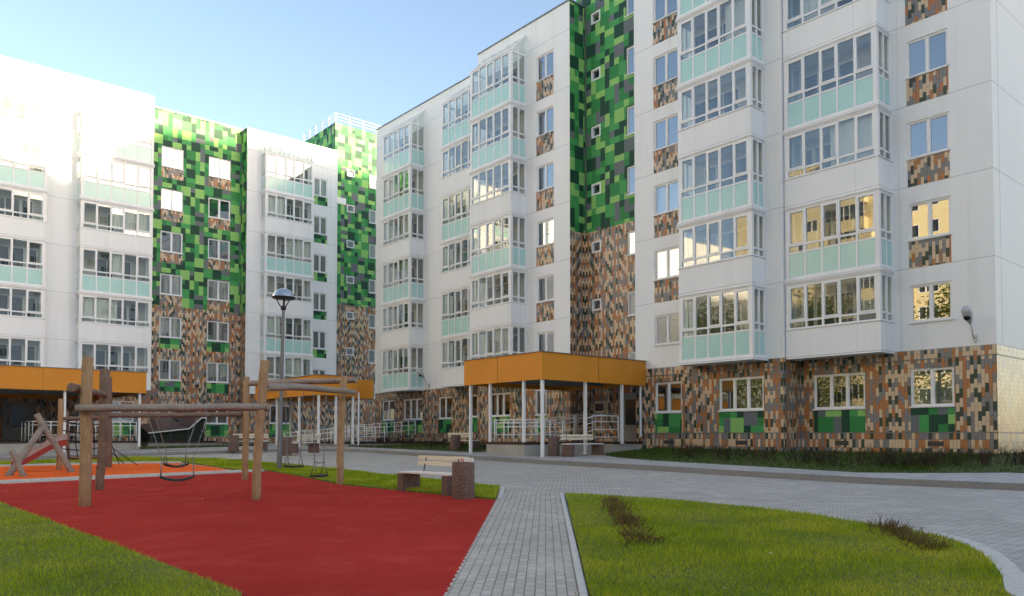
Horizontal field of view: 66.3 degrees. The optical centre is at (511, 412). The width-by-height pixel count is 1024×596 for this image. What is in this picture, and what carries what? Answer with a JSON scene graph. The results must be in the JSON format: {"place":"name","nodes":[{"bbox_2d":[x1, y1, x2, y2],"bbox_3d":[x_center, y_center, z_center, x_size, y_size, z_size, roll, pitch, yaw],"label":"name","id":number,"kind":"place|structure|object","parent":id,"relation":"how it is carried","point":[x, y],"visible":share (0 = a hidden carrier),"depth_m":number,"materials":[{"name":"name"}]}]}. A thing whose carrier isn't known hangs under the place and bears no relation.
{"place":"outdoors","nodes":[
{"label":"outdoors","id":0,"kind":"place"},
{"bbox_2d":[0,501,241,595],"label":"lawn","id":1,"kind":"structure","parent":0,"point":[144,564],"depth_m":8.53,"materials":[{"name":"plant"}]},
{"bbox_2d":[140,444,253,448],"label":"lawn bank","id":2,"kind":"structure","parent":0,"point":[163,447],"depth_m":45.33,"materials":[{"name":"green plant"}]},
{"bbox_2d":[140,411,215,445],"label":"stairwell cover","id":3,"kind":"object","parent":2,"relation":"on","point":[174,432],"visible":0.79,"depth_m":48.92,"materials":[{"name":"black metal"}]},
{"bbox_2d":[0,455,499,499],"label":"lawn","id":4,"kind":"structure","parent":0,"point":[392,488],"depth_m":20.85,"materials":[{"name":"plant"}]},
{"bbox_2d":[272,288,295,468],"bbox_3d":[-7.520,-1.063,25.570,0.756,5.980,0.756,2,-2,-41],"label":"street lamp","id":5,"kind":"object","parent":4,"relation":"on","point":[284,294],"visible":0.99,"depth_m":25.49,"materials":[{"name":"grey metal"}]},
{"bbox_2d":[0,0,575,141],"label":"sky","id":6,"kind":"structure","parent":0,"point":[283,68],"materials":[{"name":"blue"}]},
{"bbox_2d":[347,444,485,451],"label":"lawn bank","id":7,"kind":"structure","parent":0,"point":[418,448],"depth_m":38.76,"materials":[{"name":"green plant"}]},
{"bbox_2d":[373,437,518,447],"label":"hedge","id":8,"kind":"object","parent":7,"relation":"on","point":[411,443],"visible":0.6,"depth_m":42.55,"materials":[{"name":"green plant"}]},
{"bbox_2d":[0,440,1023,595],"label":"ground","id":9,"kind":"structure","parent":0,"point":[992,519],"depth_m":17.05,"materials":[{"name":"grey asphalt"}]},
{"bbox_2d":[0,440,140,453],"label":"entrance porch","id":10,"kind":"object","parent":9,"relation":"on","point":[17,446],"visible":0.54,"depth_m":38.19,"materials":[{"name":"concrete"}]},
{"bbox_2d":[21,419,136,440],"bbox_3d":[-21.975,0.863,39.822,4.646,1.191,2.952,1,-2,-41],"label":"handrail","id":11,"kind":"object","parent":10,"relation":"on","point":[113,425],"visible":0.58,"depth_m":39.60,"materials":[{"name":"white"}]},
{"bbox_2d":[0,365,146,451],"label":"entrance canopy","id":12,"kind":"object","parent":9,"relation":"on","point":[35,382],"visible":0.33,"depth_m":37.77,"materials":[{"name":"orange"}]},
{"bbox_2d":[0,461,181,465],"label":"play kerb","id":13,"kind":"structure","parent":9,"relation":"on","point":[112,462],"depth_m":30.18,"materials":[{"name":"grey concrete"}]},
{"bbox_2d":[0,463,226,479],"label":"orange play surface","id":14,"kind":"object","parent":9,"relation":"on","point":[42,471],"visible":0.71,"depth_m":25.78,"materials":[{"name":"rubber"}]},
{"bbox_2d":[4,377,136,475],"bbox_3d":[-15.385,0.446,26.367,3.130,3.423,6.301,0,-2,3],"label":"climbing frame","id":15,"kind":"object","parent":14,"relation":"on","point":[57,443],"visible":0.84,"depth_m":25.82,"materials":[{"name":"brown wood"}]},
{"bbox_2d":[0,469,264,482],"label":"play kerb","id":16,"kind":"structure","parent":9,"relation":"on","point":[106,476],"depth_m":23.01,"materials":[{"name":"grey concrete"}]},
{"bbox_2d":[0,55,378,443],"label":"apartment building","id":17,"kind":"structure","parent":9,"relation":"on","point":[170,252],"depth_m":51.80,"materials":[{"name":"white paint"}]},
{"bbox_2d":[2,399,33,440],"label":"entrance door","id":18,"kind":"structure","parent":17,"relation":"attached to","point":[15,414],"depth_m":44.59,"materials":[{"name":"grey glass"}]},
{"bbox_2d":[112,401,133,436],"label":"window","id":19,"kind":"structure","parent":17,"relation":"in","point":[125,430],"depth_m":48.39,"materials":[{"name":"white"}]},
{"bbox_2d":[159,359,180,391],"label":"window","id":20,"kind":"structure","parent":17,"relation":"in","point":[169,370],"depth_m":51.50,"materials":[{"name":"white"}]},
{"bbox_2d":[159,316,181,348],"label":"window","id":21,"kind":"structure","parent":17,"relation":"in","point":[169,327],"depth_m":51.29,"materials":[{"name":"white"}]},
{"bbox_2d":[159,273,182,306],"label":"window","id":22,"kind":"structure","parent":17,"relation":"in","point":[171,285],"depth_m":51.39,"materials":[{"name":"white"}]},
{"bbox_2d":[160,230,182,264],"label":"window","id":23,"kind":"structure","parent":17,"relation":"in","point":[171,242],"depth_m":51.78,"materials":[{"name":"white"}]},
{"bbox_2d":[160,188,183,222],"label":"window","id":24,"kind":"structure","parent":17,"relation":"in","point":[172,200],"depth_m":51.88,"materials":[{"name":"white glass"}]},
{"bbox_2d":[161,145,183,180],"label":"window","id":25,"kind":"structure","parent":17,"relation":"in","point":[172,158],"depth_m":51.91,"materials":[{"name":"white"}]},
{"bbox_2d":[206,362,228,393],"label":"window","id":26,"kind":"structure","parent":17,"relation":"in","point":[217,373],"depth_m":53.21,"materials":[{"name":"white"}]},
{"bbox_2d":[206,411,228,435],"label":"window","id":27,"kind":"structure","parent":17,"relation":"in","point":[211,430],"depth_m":53.28,"materials":[{"name":"white"}]},
{"bbox_2d":[206,321,229,352],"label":"window","id":28,"kind":"structure","parent":17,"relation":"in","point":[217,332],"depth_m":53.72,"materials":[{"name":"white"}]},
{"bbox_2d":[207,279,229,311],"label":"window","id":29,"kind":"structure","parent":17,"relation":"in","point":[218,291],"depth_m":53.38,"materials":[{"name":"white"}]},
{"bbox_2d":[208,238,230,270],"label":"window","id":30,"kind":"structure","parent":17,"relation":"in","point":[219,250],"depth_m":53.85,"materials":[{"name":"white"}]},
{"bbox_2d":[208,197,230,230],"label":"window","id":31,"kind":"structure","parent":17,"relation":"in","point":[218,209],"depth_m":53.91,"materials":[{"name":"white"}]},
{"bbox_2d":[208,156,231,190],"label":"window","id":32,"kind":"structure","parent":17,"relation":"in","point":[220,169],"depth_m":53.67,"materials":[{"name":"white glass"}]},
{"bbox_2d":[269,405,289,435],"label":"window","id":33,"kind":"structure","parent":17,"relation":"in","point":[272,423],"depth_m":55.71,"materials":[{"name":"white"}]},
{"bbox_2d":[313,330,326,357],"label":"window","id":34,"kind":"structure","parent":17,"relation":"in","point":[319,337],"depth_m":57.33,"materials":[{"name":"white"}]},
{"bbox_2d":[313,292,326,319],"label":"window","id":35,"kind":"structure","parent":17,"relation":"in","point":[319,299],"depth_m":57.17,"materials":[{"name":"white"}]},
{"bbox_2d":[313,254,327,281],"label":"window","id":36,"kind":"structure","parent":17,"relation":"in","point":[319,261],"depth_m":57.50,"materials":[{"name":"white"}]},
{"bbox_2d":[314,216,327,243],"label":"window","id":37,"kind":"structure","parent":17,"relation":"in","point":[320,223],"depth_m":57.58,"materials":[{"name":"white"}]},
{"bbox_2d":[314,177,327,205],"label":"window","id":38,"kind":"structure","parent":17,"relation":"in","point":[320,185],"depth_m":57.44,"materials":[{"name":"white"}]},
{"bbox_2d":[229,435,238,450],"bbox_3d":[-13.540,1.506,38.174,0.460,0.785,0.460,1,-2,-41],"label":"litter bin","id":39,"kind":"object","parent":9,"relation":"on","point":[233,442],"visible":1,"depth_m":37.98,"materials":[{"name":"brown stone"}]},
{"bbox_2d":[0,471,495,595],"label":"red play surface","id":40,"kind":"object","parent":9,"relation":"on","point":[288,535],"visible":0.91,"depth_m":11.78,"materials":[{"name":"rubber"}]},
{"bbox_2d":[67,357,357,506],"bbox_3d":[-6.840,0.470,18.132,6.780,3.081,5.803,1,-2,-41],"label":"log swing","id":41,"kind":"object","parent":40,"relation":"on","point":[86,407],"visible":0.9,"depth_m":15.95,"materials":[{"name":"brown wood"}]},
{"bbox_2d":[155,418,197,467],"bbox_3d":[-8.561,0.769,19.989,0.200,1.276,1.104,-2,-2,41],"label":"swing","id":42,"kind":"object","parent":41,"relation":"hanging from","point":[177,466],"visible":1,"depth_m":19.93,"materials":[{"name":"black metal"}]},
{"bbox_2d":[146,411,208,481],"bbox_3d":[-6.567,0.666,15.394,1.145,1.376,0.200,1,-2,-21],"label":"swing","id":43,"kind":"object","parent":41,"relation":"hanging from","point":[175,479],"visible":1,"depth_m":15.30,"materials":[{"name":"black rubber"}]},
{"bbox_2d":[284,391,303,467],"bbox_3d":[-5.760,0.364,20.712,0.642,2.194,0.200,-1,-2,25],"label":"swing","id":44,"kind":"object","parent":41,"relation":"hanging from","point":[292,466],"visible":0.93,"depth_m":20.63,"materials":[{"name":"black rubber"}]},
{"bbox_2d":[310,393,327,476],"bbox_3d":[-4.410,0.524,17.946,0.200,1.925,0.603,-1,-2,16],"label":"swing","id":45,"kind":"object","parent":41,"relation":"hanging from","point":[321,475],"visible":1,"depth_m":17.82,"materials":[{"name":"black metal"}]},
{"bbox_2d":[397,455,468,495],"bbox_3d":[-1.752,1.392,17.264,0.610,0.845,1.900,2,-2,-43],"label":"bench","id":46,"kind":"object","parent":40,"relation":"on","point":[406,479],"visible":0.62,"depth_m":17.60,"materials":[{"name":"white"}]},
{"bbox_2d":[452,462,474,498],"bbox_3d":[-0.992,1.408,15.959,0.460,0.785,0.460,1,-2,-41],"label":"litter bin","id":47,"kind":"object","parent":40,"relation":"on","point":[463,480],"visible":0.92,"depth_m":15.76,"materials":[{"name":"brown stone"}]},
{"bbox_2d":[282,437,291,455],"bbox_3d":[-9.545,1.442,33.142,0.460,0.785,0.460,1,-2,-41],"label":"litter bin","id":48,"kind":"object","parent":9,"relation":"on","point":[289,446],"visible":0.81,"depth_m":32.95,"materials":[{"name":"brown"}]},
{"bbox_2d":[292,435,320,453],"bbox_3d":[-9.478,1.442,35.789,0.610,0.845,1.900,-1,-2,19],"label":"bench","id":49,"kind":"object","parent":9,"relation":"on","point":[295,447],"visible":0.81,"depth_m":35.84,"materials":[{"name":"beige wood"}]},
{"bbox_2d":[255,374,373,447],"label":"entrance canopy","id":50,"kind":"object","parent":9,"relation":"on","point":[363,389],"visible":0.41,"depth_m":43.06,"materials":[{"name":"orange metal"}]},
{"bbox_2d":[292,441,443,446],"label":"entrance porch","id":51,"kind":"object","parent":9,"relation":"on","point":[348,443],"visible":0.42,"depth_m":44.24,"materials":[{"name":"concrete"}]},
{"bbox_2d":[284,421,415,445],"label":"handrail","id":52,"kind":"object","parent":51,"relation":"on","point":[345,431],"visible":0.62,"depth_m":44.73,"materials":[{"name":"white metal"}]},
{"bbox_2d":[0,448,1023,490],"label":"kerb","id":53,"kind":"structure","parent":9,"relation":"on","point":[926,483],"depth_m":22.52,"materials":[{"name":"concrete"}]},
{"bbox_2d":[485,441,642,455],"bbox_3d":[2.278,1.691,33.139,6.060,0.889,3.310,1,-2,-41],"label":"entrance porch","id":54,"kind":"object","parent":9,"relation":"on","point":[516,448],"visible":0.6,"depth_m":31.97,"materials":[{"name":"concrete"}]},
{"bbox_2d":[494,412,601,441],"bbox_3d":[1.950,0.545,33.518,5.695,1.425,2.052,1,-2,-41],"label":"handrail","id":55,"kind":"object","parent":54,"relation":"on","point":[536,422],"visible":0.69,"depth_m":33.01,"materials":[{"name":"white metal"}]},
{"bbox_2d":[463,351,645,456],"bbox_3d":[1.862,-0.189,33.705,6.190,4.083,5.036,1,-2,-41],"label":"entrance canopy","id":56,"kind":"object","parent":54,"relation":"on","point":[542,371],"visible":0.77,"depth_m":31.98,"materials":[{"name":"orange metal"}]},
{"bbox_2d":[587,415,618,441],"bbox_3d":[3.721,0.740,32.289,1.995,1.241,0.052,1,-2,-41],"label":"handrail","id":57,"kind":"object","parent":54,"relation":"on","point":[595,421],"visible":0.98,"depth_m":32.30,"materials":[{"name":"white metal"}]},
{"bbox_2d":[375,0,1023,453],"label":"apartment building","id":58,"kind":"structure","parent":9,"relation":"on","point":[777,224],"depth_m":30.33,"materials":[{"name":"white paint"}]},
{"bbox_2d":[381,400,394,432],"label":"window","id":59,"kind":"structure","parent":58,"relation":"in","point":[388,406],"depth_m":52.67,"materials":[{"name":"white plastic"}]},
{"bbox_2d":[402,398,422,432],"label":"window","id":60,"kind":"structure","parent":58,"relation":"in","point":[413,408],"depth_m":50.54,"materials":[{"name":"white plastic"}]},
{"bbox_2d":[438,396,451,432],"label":"window","id":61,"kind":"structure","parent":58,"relation":"in","point":[445,403],"depth_m":47.65,"materials":[{"name":"white plastic"}]},
{"bbox_2d":[468,395,477,431],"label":"window","id":62,"kind":"structure","parent":58,"relation":"in","point":[474,397],"depth_m":45.16,"materials":[{"name":"white plastic"}]},
{"bbox_2d":[492,392,509,432],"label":"window","id":63,"kind":"structure","parent":58,"relation":"in","point":[500,401],"depth_m":41.76,"materials":[{"name":"white plastic"}]},
{"bbox_2d":[534,390,546,431],"bbox_3d":[1.957,-0.058,39.323,1.460,2.120,0.860,1,-2,-41],"label":"window","id":64,"kind":"structure","parent":58,"relation":"in","point":[537,415],"depth_m":39.17,"materials":[{"name":"white plastic"}]},
{"bbox_2d":[535,274,553,322],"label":"window","id":65,"kind":"structure","parent":58,"relation":"in","point":[545,284],"depth_m":39.10,"materials":[{"name":"white"}]},
{"bbox_2d":[535,218,553,266],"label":"window","id":66,"kind":"structure","parent":58,"relation":"in","point":[545,229],"depth_m":39.19,"materials":[{"name":"white"}]},
{"bbox_2d":[535,161,553,211],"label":"window","id":67,"kind":"structure","parent":58,"relation":"in","point":[545,173],"depth_m":39.25,"materials":[{"name":"white"}]},
{"bbox_2d":[535,105,553,156],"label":"window","id":68,"kind":"structure","parent":58,"relation":"in","point":[545,118],"depth_m":39.34,"materials":[{"name":"white"}]},
{"bbox_2d":[535,49,553,101],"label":"window","id":69,"kind":"structure","parent":58,"relation":"in","point":[545,63],"depth_m":39.39,"materials":[{"name":"white"}]},
{"bbox_2d":[537,331,553,351],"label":"window","id":70,"kind":"structure","parent":58,"relation":"in","point":[545,340],"depth_m":39.46,"materials":[{"name":"white"}]},
{"bbox_2d":[591,124,600,138],"bbox_3d":[4.585,-13.540,38.279,1.412,0.550,0.600,1,-2,-41],"label":"window","id":71,"kind":"structure","parent":58,"relation":"in","point":[596,130],"depth_m":38.00,"materials":[{"name":"white plastic"}]},
{"bbox_2d":[592,182,600,195],"bbox_3d":[4.585,-10.742,38.195,1.412,0.550,0.600,1,-2,-41],"label":"window","id":72,"kind":"structure","parent":58,"relation":"in","point":[596,188],"depth_m":37.92,"materials":[{"name":"white plastic"}]},
{"bbox_2d":[593,402,606,416],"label":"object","id":73,"kind":"object","parent":58,"relation":"attached to","point":[599,407],"visible":0.81,"depth_m":37.19,"materials":[{"name":"grey metal"}]},
{"bbox_2d":[618,391,635,440],"bbox_3d":[5.420,0.157,35.677,0.168,2.330,1.490,1,-2,-41],"label":"entrance door","id":74,"kind":"structure","parent":58,"relation":"attached to","point":[629,399],"depth_m":35.76,"materials":[{"name":"grey"}]},
{"bbox_2d":[625,105,633,136],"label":"window","id":75,"kind":"structure","parent":58,"relation":"in","point":[630,110],"depth_m":36.52,"materials":[{"name":"white"}]},
{"bbox_2d":[625,45,633,76],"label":"window","id":76,"kind":"structure","parent":58,"relation":"in","point":[630,51],"depth_m":36.61,"materials":[{"name":"white"}]},
{"bbox_2d":[625,0,633,17],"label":"window","id":77,"kind":"structure","parent":58,"relation":"in","point":[629,3],"depth_m":36.69,"materials":[{"name":"white"}]},
{"bbox_2d":[625,165,634,195],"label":"window","id":78,"kind":"structure","parent":58,"relation":"in","point":[630,170],"depth_m":36.45,"materials":[{"name":"white"}]},
{"bbox_2d":[626,291,634,316],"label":"window","id":79,"kind":"structure","parent":58,"relation":"in","point":[631,295],"depth_m":36.27,"materials":[{"name":"white plastic"}]},
{"bbox_2d":[626,230,634,256],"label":"window","id":80,"kind":"structure","parent":58,"relation":"in","point":[631,234],"depth_m":36.36,"materials":[{"name":"white"}]},
{"bbox_2d":[652,0,676,45],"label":"window","id":81,"kind":"structure","parent":58,"relation":"in","point":[666,28],"depth_m":33.66,"materials":[{"name":"white"}]},
{"bbox_2d":[652,113,677,173],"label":"window","id":82,"kind":"structure","parent":58,"relation":"in","point":[665,134],"depth_m":33.58,"materials":[{"name":"white"}]},
{"bbox_2d":[652,48,677,109],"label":"window","id":83,"kind":"structure","parent":58,"relation":"in","point":[666,64],"depth_m":33.64,"materials":[{"name":"white"}]},
{"bbox_2d":[653,313,678,346],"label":"window","id":84,"kind":"structure","parent":58,"relation":"in","point":[667,325],"depth_m":33.82,"materials":[{"name":"white"}]},
{"bbox_2d":[653,246,678,302],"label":"window","id":85,"kind":"structure","parent":58,"relation":"in","point":[666,260],"depth_m":33.41,"materials":[{"name":"white"}]},
{"bbox_2d":[653,180,678,237],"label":"window","id":86,"kind":"structure","parent":58,"relation":"in","point":[666,195],"depth_m":33.27,"materials":[{"name":"white"}]},
{"bbox_2d":[654,381,681,432],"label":"window","id":87,"kind":"structure","parent":58,"relation":"in","point":[668,394],"depth_m":33.27,"materials":[{"name":"white plastic"}]},
{"bbox_2d":[717,376,763,432],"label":"window","id":88,"kind":"structure","parent":58,"relation":"in","point":[746,394],"depth_m":30.69,"materials":[{"name":"white plastic"}]},
{"bbox_2d":[812,372,865,431],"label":"window","id":89,"kind":"structure","parent":58,"relation":"in","point":[836,395],"depth_m":28.95,"materials":[{"name":"white"}]},
{"bbox_2d":[905,0,946,25],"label":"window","id":90,"kind":"structure","parent":58,"relation":"in","point":[915,10],"depth_m":26.54,"materials":[{"name":"multicoloured tile"}]},
{"bbox_2d":[905,28,948,105],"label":"window","id":91,"kind":"structure","parent":58,"relation":"in","point":[926,56],"depth_m":26.63,"materials":[{"name":"white"}]},
{"bbox_2d":[906,112,950,186],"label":"window","id":92,"kind":"structure","parent":58,"relation":"in","point":[927,136],"depth_m":26.56,"materials":[{"name":"white"}]},
{"bbox_2d":[907,196,951,268],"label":"window","id":93,"kind":"structure","parent":58,"relation":"in","point":[928,219],"depth_m":26.50,"materials":[{"name":"white"}]},
{"bbox_2d":[908,280,952,323],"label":"window","id":94,"kind":"structure","parent":58,"relation":"in","point":[931,302],"depth_m":27.02,"materials":[{"name":"white"}]},
{"bbox_2d":[909,367,955,431],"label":"window","id":95,"kind":"structure","parent":58,"relation":"in","point":[930,387],"depth_m":26.09,"materials":[{"name":"white"}]},
{"bbox_2d":[961,306,976,341],"bbox_3d":[14.492,-2.791,24.803,0.902,1.088,0.300,1,-2,-41],"label":"floodlight","id":96,"kind":"object","parent":58,"relation":"attached to","point":[967,313],"visible":1,"depth_m":24.60,"materials":[{"name":"grey metal"}]},
{"bbox_2d":[925,531,1023,595],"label":"lawn kerb","id":97,"kind":"structure","parent":9,"relation":"on","point":[1013,579],"depth_m":8.12,"materials":[{"name":"grey concrete"}]},
{"bbox_2d":[0,445,1023,482],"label":"pavement","id":98,"kind":"structure","parent":0,"point":[1002,477],"depth_m":24.14,"materials":[{"name":"grey concrete"}]},
{"bbox_2d":[228,434,267,450],"bbox_3d":[-13.117,1.489,39.012,1.900,0.845,0.610,1,-2,-41],"label":"bench","id":99,"kind":"object","parent":98,"relation":"on","point":[265,445],"visible":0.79,"depth_m":39.12,"materials":[{"name":"beige wood"}]},
{"bbox_2d":[450,435,460,450],"bbox_3d":[-2.596,1.418,35.992,0.460,0.785,0.460,1,-2,-41],"label":"litter bin","id":100,"kind":"object","parent":98,"relation":"on","point":[455,442],"visible":0.88,"depth_m":35.80,"materials":[{"name":"brown stone"}]},
{"bbox_2d":[448,433,480,448],"bbox_3d":[-2.313,1.407,37.704,0.610,0.845,1.900,1,-2,-41],"label":"bench","id":101,"kind":"object","parent":98,"relation":"on","point":[476,444],"visible":0.45,"depth_m":37.15,"materials":[{"name":"beige wood"}]},
{"bbox_2d":[548,437,559,455],"bbox_3d":[1.628,1.350,30.589,0.460,0.785,0.460,1,-2,-41],"label":"litter bin","id":102,"kind":"object","parent":98,"relation":"on","point":[553,446],"visible":0.93,"depth_m":30.39,"materials":[{"name":"brown stone"}]},
{"bbox_2d":[560,434,603,456],"bbox_3d":[2.734,1.283,30.618,1.900,0.845,0.610,1,-2,-41],"label":"bench","id":103,"kind":"object","parent":98,"relation":"on","point":[596,449],"visible":0.96,"depth_m":30.73,"materials":[{"name":"beige wood"}]},
{"bbox_2d":[444,487,587,595],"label":"path","id":104,"kind":"structure","parent":0,"point":[514,550],"depth_m":9.37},
{"bbox_2d":[560,493,587,595],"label":"path kerb","id":105,"kind":"structure","parent":104,"relation":"on","point":[580,578],"depth_m":9.17,"materials":[{"name":"grey concrete"}]},
{"bbox_2d":[355,442,1023,472],"bbox_3d":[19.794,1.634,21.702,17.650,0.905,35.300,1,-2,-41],"label":"lawn bank","id":106,"kind":"structure","parent":0,"point":[878,471],"depth_m":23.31,"materials":[{"name":"green plant"}]},
{"bbox_2d":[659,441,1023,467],"bbox_3d":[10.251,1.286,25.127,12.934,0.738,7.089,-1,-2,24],"label":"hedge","id":107,"kind":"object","parent":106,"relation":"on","point":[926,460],"visible":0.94,"depth_m":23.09,"materials":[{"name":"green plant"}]},
{"bbox_2d":[565,492,1014,595],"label":"lawn","id":108,"kind":"structure","parent":0,"point":[914,584],"depth_m":8.51,"materials":[{"name":"plant"}]},
{"bbox_2d":[599,493,670,548],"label":"dried plants","id":109,"kind":"object","parent":108,"relation":"on","point":[613,506],"visible":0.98,"depth_m":11.36,"materials":[{"name":"brown plant"}]},
{"bbox_2d":[862,514,954,550],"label":"dried plants","id":110,"kind":"object","parent":108,"relation":"on","point":[893,527],"visible":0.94,"depth_m":9.79,"materials":[{"name":"brown plant"}]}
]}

